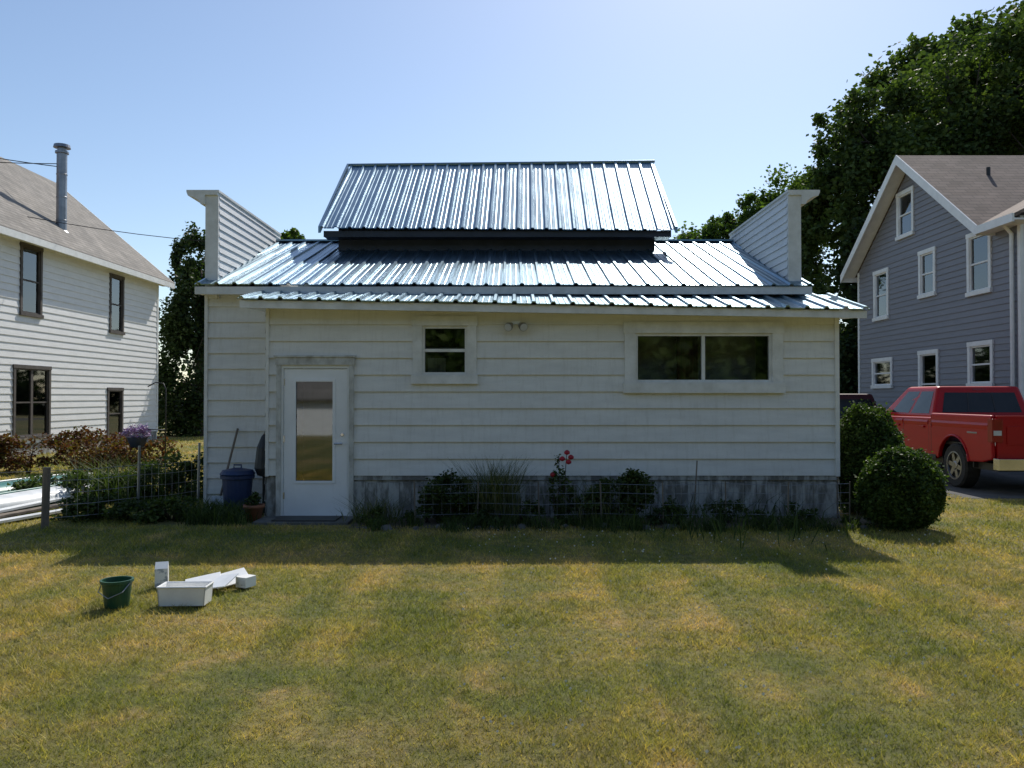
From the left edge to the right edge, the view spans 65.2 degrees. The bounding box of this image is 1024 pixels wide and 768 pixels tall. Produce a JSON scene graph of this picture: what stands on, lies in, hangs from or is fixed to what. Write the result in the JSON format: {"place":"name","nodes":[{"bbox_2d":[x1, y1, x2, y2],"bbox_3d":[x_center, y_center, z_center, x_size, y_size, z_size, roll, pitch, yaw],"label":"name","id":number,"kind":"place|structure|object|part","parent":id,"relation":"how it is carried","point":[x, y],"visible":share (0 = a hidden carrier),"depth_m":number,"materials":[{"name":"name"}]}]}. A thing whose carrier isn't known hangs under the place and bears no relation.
{"place":"outdoors","nodes":[
{"label":"outdoors","id":0,"kind":"place"},
{"bbox_2d":[0,422,1023,767],"bbox_3d":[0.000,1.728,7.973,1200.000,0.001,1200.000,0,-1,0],"label":"ground","id":1,"kind":"structure","parent":0,"point":[540,702],"depth_m":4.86,"materials":[{"name":"plant"}]},
{"bbox_2d":[0,496,79,522],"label":"board pile","id":2,"kind":"object","parent":1,"relation":"on","point":[18,512],"visible":0.52,"depth_m":10.60,"materials":[{"name":"white wood"}]},
{"bbox_2d":[0,484,91,512],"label":"overturned canoe","id":3,"kind":"object","parent":1,"relation":"on","point":[17,497],"visible":0.41,"depth_m":11.24,"materials":[{"name":"white paint"}]},
{"bbox_2d":[0,473,92,492],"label":"overturned canoe","id":4,"kind":"object","parent":1,"relation":"on","point":[3,485],"visible":0.16,"depth_m":12.23,"materials":[{"name":"teal paint"}]},
{"bbox_2d":[0,235,158,443],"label":"walls","id":5,"kind":"structure","parent":1,"relation":"on","point":[79,348],"depth_m":24.07,"materials":[{"name":"white wood"}]},
{"bbox_2d":[19,241,43,318],"bbox_3d":[-13.238,-2.780,21.597,0.625,1.950,1.020,0,-1,0],"label":"window","id":6,"kind":"structure","parent":5,"relation":"attached to","point":[31,283],"depth_m":22.02,"materials":[{"name":"brown glass"}]},
{"bbox_2d":[12,364,51,439],"bbox_3d":[-13.238,0.496,21.645,0.625,2.000,1.720,0,-1,0],"label":"window","id":7,"kind":"structure","parent":5,"relation":"attached to","point":[31,402],"depth_m":22.20,"materials":[{"name":"brown glass"}]},
{"bbox_2d":[0,157,174,283],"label":"shingle roof","id":8,"kind":"structure","parent":5,"relation":"on","point":[24,193],"depth_m":25.40,"materials":[{"name":"grey"}]},
{"bbox_2d":[53,143,70,232],"bbox_3d":[-13.620,-5.754,24.195,0.480,3.080,0.480,0,-1,0],"label":"stove pipe chimney","id":9,"kind":"object","parent":8,"relation":"on","point":[61,152],"visible":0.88,"depth_m":24.08,"materials":[{"name":"metal"}]},
{"bbox_2d":[0,194,174,288],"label":"eave trim","id":10,"kind":"structure","parent":5,"relation":"attached to","point":[32,240],"depth_m":23.48,"materials":[{"name":"white paint"}]},
{"bbox_2d":[107,387,124,438],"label":"window","id":11,"kind":"structure","parent":5,"relation":"attached to","point":[115,405],"depth_m":26.61,"materials":[{"name":"brown glass"}]},
{"bbox_2d":[109,273,124,334],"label":"window","id":12,"kind":"structure","parent":5,"relation":"attached to","point":[116,304],"depth_m":26.65,"materials":[{"name":"brown glass"}]},
{"bbox_2d":[12,431,155,455],"bbox_3d":[-13.105,1.840,23.099,0.190,0.460,12.250,0,-1,0],"label":"foundation","id":13,"kind":"object","parent":1,"relation":"on","point":[151,437],"visible":0.22,"depth_m":22.31,"materials":[{"name":"grey concrete"}]},
{"bbox_2d":[1,449,175,487],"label":"daylily","id":14,"kind":"object","parent":1,"relation":"on","point":[80,464],"visible":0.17,"depth_m":13.30,"materials":[{"name":"green plant"}]},
{"bbox_2d":[0,425,182,473],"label":"barberry hedge","id":15,"kind":"object","parent":1,"relation":"on","point":[63,444],"visible":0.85,"depth_m":16.34,"materials":[{"name":"brown plant"}]},
{"bbox_2d":[0,443,200,528],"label":"wire fence","id":16,"kind":"object","parent":1,"relation":"on","point":[46,493],"visible":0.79,"depth_m":10.19,"materials":[{"name":"grey metal"}]},
{"bbox_2d":[6,448,203,502],"bbox_3d":[-5.876,1.547,12.485,3.556,1.103,1.581,0,-1,-13],"label":"perennial bed","id":17,"kind":"object","parent":1,"relation":"on","point":[33,481],"visible":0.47,"depth_m":12.25,"materials":[{"name":"green plant"}]},
{"bbox_2d":[98,576,133,608],"bbox_3d":[-3.000,1.585,6.064,0.236,0.205,0.256,0,-1,0],"label":"green bucket","id":18,"kind":"object","parent":1,"relation":"on","point":[116,590],"visible":0.99,"depth_m":6.00,"materials":[{"name":"plastic"}]},
{"bbox_2d":[31,453,202,504],"bbox_3d":[-5.625,1.442,12.367,2.368,0.712,2.412,0,-1,22],"label":"daylily","id":19,"kind":"object","parent":1,"relation":"on","point":[121,489],"visible":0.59,"depth_m":11.98,"materials":[{"name":"green plant"}]},
{"bbox_2d":[49,490,199,523],"bbox_3d":[-5.014,1.657,10.328,1.948,0.528,0.842,0,-1,0],"label":"fence line shrub","id":20,"kind":"object","parent":1,"relation":"on","point":[153,511],"visible":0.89,"depth_m":10.24,"materials":[{"name":"green plant"}]},
{"bbox_2d":[119,382,166,456],"bbox_3d":[-7.184,0.904,15.535,0.792,1.890,0.500,0,-1,22],"label":"flower basket on hook","id":21,"kind":"object","parent":1,"relation":"on","point":[135,441],"visible":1,"depth_m":15.51,"materials":[{"name":"purple plant"}]},
{"bbox_2d":[155,561,168,586],"bbox_3d":[-2.930,1.587,6.696,0.100,0.200,0.100,0,-1,-18],"label":"milk carton","id":22,"kind":"object","parent":1,"relation":"on","point":[161,572],"visible":0.88,"depth_m":6.65,"materials":[{"name":"paper"}]},
{"bbox_2d":[158,321,195,397],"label":"distant trees","id":23,"kind":"object","parent":1,"relation":"on","point":[184,363],"depth_m":76.16,"materials":[{"name":"green plant"}]},
{"bbox_2d":[157,221,204,437],"bbox_3d":[-12.784,-1.784,33.473,6.040,9.967,3.885,1,-1,-35],"label":"cedar tree","id":24,"kind":"object","parent":1,"relation":"on","point":[181,330],"visible":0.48,"depth_m":32.11,"materials":[{"name":"green plant"}]},
{"bbox_2d":[156,581,213,605],"bbox_3d":[-2.500,1.605,6.125,0.374,0.146,0.194,0,-1,-2],"label":"white plastic bin","id":25,"kind":"object","parent":1,"relation":"on","point":[183,593],"visible":1,"depth_m":6.04,"materials":[{"name":"white plastic"}]},
{"bbox_2d":[185,567,247,588],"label":"gutter pieces","id":26,"kind":"object","parent":1,"relation":"on","point":[223,580],"visible":0.71,"depth_m":6.67,"materials":[{"name":"white plastic"}]},
{"bbox_2d":[211,428,238,504],"bbox_3d":[-3.974,1.199,11.072,0.183,1.156,0.522,0,-1,4],"label":"garden shovel","id":27,"kind":"object","parent":1,"relation":"on","point":[228,465],"visible":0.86,"depth_m":11.10,"materials":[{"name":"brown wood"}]},
{"bbox_2d":[220,464,254,514],"bbox_3d":[-3.750,1.435,10.928,0.470,0.679,0.465,0,-1,0],"label":"blue trash can","id":28,"kind":"object","parent":1,"relation":"on","point":[237,482],"visible":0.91,"depth_m":10.77,"materials":[{"name":"plastic"}]},
{"bbox_2d":[236,574,255,587],"bbox_3d":[-2.220,1.645,6.674,0.110,0.085,0.122,0,-1,25],"label":"carton","id":29,"kind":"object","parent":1,"relation":"on","point":[246,581],"visible":1,"depth_m":6.63,"materials":[{"name":"white plastic"}]},
{"bbox_2d":[243,491,264,521],"bbox_3d":[-3.330,1.573,10.328,0.270,0.384,0.273,0,-1,0],"label":"potted plant","id":30,"kind":"object","parent":1,"relation":"on","point":[255,499],"visible":0.98,"depth_m":10.25,"materials":[{"name":"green plant"}]},
{"bbox_2d":[254,432,264,512],"bbox_3d":[-3.420,1.150,11.033,0.260,1.252,0.260,0,-1,0],"label":"folded patio umbrella","id":31,"kind":"object","parent":1,"relation":"on","point":[259,467],"visible":0.62,"depth_m":10.95,"materials":[{"name":"black fabric"}]},
{"bbox_2d":[280,227,305,238],"bbox_3d":[-10.729,-2.490,37.101,4.015,9.581,4.384,0,-1,0],"label":"ash tree","id":32,"kind":"object","parent":1,"relation":"on","point":[293,233],"visible":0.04,"depth_m":36.77,"materials":[{"name":"green plant"}]},
{"bbox_2d":[252,516,354,524],"bbox_3d":[-2.650,1.757,10.248,1.200,0.055,0.510,0,-1,0],"label":"door step","id":33,"kind":"object","parent":1,"relation":"on","point":[265,520],"depth_m":10.00,"materials":[{"name":"grey concrete"}]},
{"bbox_2d":[271,516,341,521],"bbox_3d":[-2.620,1.721,10.229,0.800,0.014,0.390,0,-1,0],"label":"door mat","id":34,"kind":"object","parent":33,"relation":"on","point":[306,519],"depth_m":10.12,"materials":[{"name":"grey rubber"}]},
{"bbox_2d":[203,284,839,517],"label":"walls","id":35,"kind":"structure","parent":1,"relation":"on","point":[234,362],"depth_m":11.39,"materials":[{"name":"white paint"}]},
{"bbox_2d":[0,158,200,240],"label":"utility wires","id":36,"kind":"object","parent":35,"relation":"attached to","point":[73,224],"visible":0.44,"depth_m":23.49,"materials":[{"name":"black plastic"}]},
{"bbox_2d":[186,190,280,298],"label":"parapet","id":37,"kind":"structure","parent":35,"relation":"attached to","point":[237,235],"depth_m":11.74,"materials":[{"name":"white paint"}]},
{"bbox_2d":[195,287,811,294],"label":"fascia","id":38,"kind":"structure","parent":35,"relation":"attached to","point":[569,290],"depth_m":11.14,"materials":[{"name":"paint"}]},
{"bbox_2d":[194,239,813,286],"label":"metal roof","id":39,"kind":"structure","parent":35,"relation":"on","point":[665,263],"depth_m":12.21,"materials":[{"name":"silver metal"}]},
{"bbox_2d":[338,227,654,250],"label":"walls","id":40,"kind":"structure","parent":39,"relation":"on","point":[522,245],"depth_m":13.46,"materials":[{"name":"black paint"}]},
{"bbox_2d":[320,162,673,230],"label":"metal roof","id":41,"kind":"structure","parent":40,"relation":"on","point":[626,196],"depth_m":14.07,"materials":[{"name":"silver metal"}]},
{"bbox_2d":[318,160,677,239],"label":"roof trim","id":42,"kind":"structure","parent":41,"relation":"attached to","point":[497,235],"depth_m":13.20,"materials":[{"name":"metal"}]},
{"bbox_2d":[729,190,819,295],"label":"parapet","id":43,"kind":"structure","parent":35,"relation":"on","point":[769,235],"depth_m":11.73,"materials":[{"name":"white paint"}]},
{"bbox_2d":[167,494,916,533],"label":"edge grass tufts","id":44,"kind":"object","parent":1,"relation":"on","point":[197,514],"visible":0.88,"depth_m":9.70,"materials":[{"name":"green plant"}]},
{"bbox_2d":[266,476,837,517],"bbox_3d":[0.525,1.540,10.644,7.550,0.660,0.165,0,-1,0],"label":"foundation","id":45,"kind":"object","parent":1,"relation":"on","point":[395,488],"visible":0.45,"depth_m":10.57,"materials":[{"name":"grey concrete"}]},
{"bbox_2d":[265,306,839,475],"bbox_3d":[0.535,0.094,10.591,7.580,2.250,0.058,0,-1,0],"label":"addition siding","id":46,"kind":"object","parent":45,"relation":"on","point":[543,391],"visible":0.92,"depth_m":10.58,"materials":[{"name":"white wood"}]},
{"bbox_2d":[273,355,355,515],"bbox_3d":[-2.600,0.707,10.562,1.080,2.165,0.095,0,-1,0],"label":"door frame","id":47,"kind":"object","parent":46,"relation":"attached to","point":[283,362],"visible":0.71,"depth_m":10.55,"materials":[{"name":"white wood"}]},
{"bbox_2d":[283,369,346,515],"bbox_3d":[-2.606,0.761,11.004,0.846,1.970,0.970,0,-1,0],"label":"door","id":48,"kind":"structure","parent":46,"relation":"attached to","point":[315,442],"depth_m":10.59,"materials":[{"name":"white glass"}]},
{"bbox_2d":[411,316,477,383],"bbox_3d":[-0.890,-0.447,10.846,0.880,0.900,0.625,0,-1,0],"label":"window","id":49,"kind":"structure","parent":46,"relation":"attached to","point":[444,349],"depth_m":10.59,"materials":[{"name":"paint"}]},
{"bbox_2d":[504,321,527,330],"bbox_3d":[0.050,-0.760,10.520,0.310,0.144,0.224,0,-1,0],"label":"flood light","id":50,"kind":"object","parent":46,"relation":"attached to","point":[521,325],"visible":1,"depth_m":10.44,"materials":[{"name":"white plastic"}]},
{"bbox_2d":[240,297,866,318],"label":"addition fascia","id":51,"kind":"structure","parent":46,"relation":"attached to","point":[260,304],"depth_m":10.28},
{"bbox_2d":[237,290,869,309],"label":"addition metal roof","id":52,"kind":"structure","parent":46,"relation":"on","point":[798,301],"depth_m":10.62,"materials":[{"name":"silver metal"}]},
{"bbox_2d":[623,322,785,392],"bbox_3d":[2.535,-0.341,11.194,2.130,0.940,1.325,0,-1,0],"label":"slider window","id":53,"kind":"structure","parent":46,"relation":"attached to","point":[769,355],"depth_m":10.56,"materials":[{"name":"paint"}]},
{"bbox_2d":[349,518,879,527],"bbox_3d":[1.350,1.758,10.143,6.700,0.001,0.840,0,-1,0],"label":"garden bed","id":54,"kind":"object","parent":1,"relation":"on","point":[432,521],"visible":0.2,"depth_m":10.08,"materials":[{"name":"soil"}]},
{"bbox_2d":[335,491,413,526],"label":"ornamental grass","id":55,"kind":"object","parent":54,"relation":"on","point":[358,513],"depth_m":10.11,"materials":[{"name":"green plant"}]},
{"bbox_2d":[415,468,485,523],"bbox_3d":[-0.719,1.464,10.172,0.999,0.794,0.685,0,-1,0],"label":"foundation shrub","id":56,"kind":"object","parent":54,"relation":"on","point":[441,500],"visible":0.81,"depth_m":10.05,"materials":[{"name":"green plant"}]},
{"bbox_2d":[443,456,541,524],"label":"ornamental grass","id":57,"kind":"object","parent":54,"relation":"on","point":[493,491],"depth_m":10.07,"materials":[{"name":"green plant"}]},
{"bbox_2d":[546,450,580,521],"bbox_3d":[0.660,1.304,10.216,0.477,0.924,0.297,0,-1,0],"label":"rose bush","id":58,"kind":"object","parent":54,"relation":"on","point":[553,475],"visible":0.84,"depth_m":10.19,"materials":[{"name":"green plant"}]},
{"bbox_2d":[531,475,647,526],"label":"ornamental grass","id":59,"kind":"object","parent":54,"relation":"on","point":[575,511],"depth_m":10.03,"materials":[{"name":"green plant"}]},
{"bbox_2d":[359,494,874,526],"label":"garden weeds","id":60,"kind":"object","parent":54,"relation":"on","point":[844,508],"visible":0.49,"depth_m":10.01,"materials":[{"name":"green plant"}]},
{"bbox_2d":[580,467,657,522],"bbox_3d":[1.355,1.459,10.144,0.988,0.859,0.554,0,-1,0],"label":"foundation shrub","id":61,"kind":"object","parent":54,"relation":"on","point":[637,477],"visible":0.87,"depth_m":10.03,"materials":[{"name":"green plant"}]},
{"bbox_2d":[414,481,850,521],"bbox_3d":[1.490,1.484,9.928,5.424,0.550,0.018,0,-1,0],"label":"garden fence","id":62,"kind":"object","parent":54,"relation":"on","point":[654,504],"visible":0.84,"depth_m":9.93,"materials":[{"name":"grey metal"}]},
{"bbox_2d":[693,461,697,515],"bbox_3d":[2.355,1.375,10.279,0.066,0.781,0.018,0,-1,0],"label":"garden stake","id":63,"kind":"object","parent":54,"relation":"on","point":[695,486],"visible":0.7,"depth_m":10.27,"materials":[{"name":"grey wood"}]},
{"bbox_2d":[363,522,867,529],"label":"garden border stones","id":64,"kind":"object","parent":1,"relation":"on","point":[521,526],"visible":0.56,"depth_m":9.68,"materials":[{"name":"grey stone"}]},
{"bbox_2d":[558,490,878,549],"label":"ornamental grass","id":65,"kind":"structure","parent":1,"relation":"on","point":[724,522],"depth_m":9.49,"materials":[{"name":"green plant"}]},
{"bbox_2d":[459,528,1023,767],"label":"clover flowers","id":66,"kind":"object","parent":1,"relation":"on","point":[740,685],"visible":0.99,"depth_m":4.98,"materials":[{"name":"white plant"}]},
{"bbox_2d":[673,162,837,278],"bbox_3d":[10.116,-3.862,36.145,9.642,12.295,5.683,0,-1,-14],"label":"ash tree","id":67,"kind":"object","parent":1,"relation":"on","point":[724,225],"visible":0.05,"depth_m":35.65,"materials":[{"name":"green plant"}]},
{"bbox_2d":[832,216,865,393],"bbox_3d":[13.714,-1.795,29.199,5.388,8.821,4.571,0,-1,21],"label":"ash tree","id":68,"kind":"object","parent":1,"relation":"on","point":[848,361],"visible":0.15,"depth_m":28.61,"materials":[{"name":"green plant"}]},
{"bbox_2d":[838,399,907,512],"bbox_3d":[4.876,0.992,11.024,1.151,1.579,1.085,0,-1,0],"label":"boxwood shrub","id":69,"kind":"object","parent":1,"relation":"on","point":[866,430],"visible":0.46,"depth_m":10.76,"materials":[{"name":"green plant"}]},
{"bbox_2d":[853,444,950,530],"bbox_3d":[4.728,1.234,9.672,1.101,1.058,1.107,0,-1,0],"label":"boxwood shrub","id":70,"kind":"object","parent":1,"relation":"on","point":[896,485],"visible":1,"depth_m":9.40,"materials":[{"name":"green plant"}]},
{"bbox_2d":[796,1,1023,345],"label":"maple tree","id":71,"kind":"object","parent":1,"relation":"on","point":[979,92],"visible":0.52,"depth_m":31.99,"materials":[{"name":"green plant"}]},
{"bbox_2d":[833,0,1023,204],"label":"maple tree","id":72,"kind":"object","parent":1,"relation":"on","point":[912,56],"visible":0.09,"depth_m":41.12,"materials":[{"name":"green plant"}]},
{"bbox_2d":[859,174,1018,409],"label":"walls","id":73,"kind":"structure","parent":1,"relation":"on","point":[949,320],"depth_m":21.09,"materials":[{"name":"grey"}]},
{"bbox_2d":[872,267,889,321],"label":"window","id":74,"kind":"structure","parent":73,"relation":"attached to","point":[881,294],"depth_m":24.38,"materials":[{"name":"white paint"}]},
{"bbox_2d":[870,357,893,388],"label":"window","id":75,"kind":"structure","parent":73,"relation":"attached to","point":[882,372],"depth_m":24.46,"materials":[{"name":"white paint"}]},
{"bbox_2d":[895,185,914,240],"bbox_3d":[11.338,-4.795,22.540,0.625,1.348,0.997,0,-1,0],"label":"window","id":76,"kind":"structure","parent":73,"relation":"attached to","point":[905,226],"depth_m":22.91,"materials":[{"name":"white paint"}]},
{"bbox_2d":[917,246,936,298],"bbox_3d":[11.338,-2.957,21.347,0.625,1.289,0.894,0,-1,0],"label":"window","id":77,"kind":"structure","parent":73,"relation":"attached to","point":[926,272],"depth_m":21.65,"materials":[{"name":"white paint"}]},
{"bbox_2d":[917,349,938,386],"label":"window","id":78,"kind":"structure","parent":73,"relation":"attached to","point":[928,368],"depth_m":21.70,"materials":[{"name":"white paint"}]},
{"bbox_2d":[855,155,1023,277],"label":"gable roof","id":79,"kind":"structure","parent":73,"relation":"on","point":[967,186],"depth_m":20.78,"materials":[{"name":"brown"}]},
{"bbox_2d":[840,155,995,282],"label":"rake trim","id":80,"kind":"structure","parent":79,"relation":"attached to","point":[899,168],"depth_m":23.19,"materials":[{"name":"white paint"}]},
{"bbox_2d":[986,167,990,175],"bbox_3d":[12.500,-5.475,20.990,0.095,0.420,0.100,0,-1,0],"label":"vent pipe","id":81,"kind":"object","parent":79,"relation":"on","point":[988,171],"visible":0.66,"depth_m":20.96,"materials":[{"name":"black plastic"}]},
{"bbox_2d":[857,215,1023,398],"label":"corner trim","id":82,"kind":"structure","parent":73,"relation":"attached to","point":[1020,252],"depth_m":17.52,"materials":[{"name":"white paint"}]},
{"bbox_2d":[965,233,992,296],"bbox_3d":[11.338,-2.880,18.977,0.625,1.522,1.014,0,-1,0],"label":"window","id":83,"kind":"structure","parent":73,"relation":"attached to","point":[978,264],"depth_m":19.39,"materials":[{"name":"white paint"}]},
{"bbox_2d":[966,339,994,385],"bbox_3d":[11.338,-0.471,18.918,0.625,1.092,1.056,0,-1,0],"label":"window","id":84,"kind":"structure","parent":73,"relation":"attached to","point":[980,365],"depth_m":19.33,"materials":[{"name":"white paint"}]},
{"bbox_2d":[974,200,1023,234],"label":"ell roof","id":85,"kind":"structure","parent":73,"relation":"attached to","point":[995,224],"depth_m":17.68,"materials":[{"name":"white"}]},
{"bbox_2d":[0,0,1023,392],"label":"sky","id":86,"kind":"structure","parent":0,"point":[266,105],"materials":[{"name":"blue"}]},
{"bbox_2d":[935,462,1023,497],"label":"driveway","id":87,"kind":"structure","parent":0,"point":[992,484],"depth_m":14.08,"materials":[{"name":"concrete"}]},
{"bbox_2d":[840,394,876,418],"bbox_3d":[8.750,1.126,22.875,1.828,1.680,4.720,0,-1,0],"label":"maroon suv","id":88,"kind":"object","parent":87,"relation":"on","point":[845,399],"depth_m":20.87,"materials":[{"name":"paint"}]},
{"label":"windows","id":89,"kind":"part","parent":88,"relation":"part of","materials":[{"name":"black glass"}]},
{"bbox_2d":[874,386,1023,486],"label":"red pickup truck","id":90,"kind":"object","parent":87,"relation":"on","point":[965,434],"visible":0.74,"depth_m":14.64,"materials":[{"name":"paint"}]},
{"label":"windows","id":91,"kind":"part","parent":90,"relation":"part of","materials":[{"name":"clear glass"}]}
]}

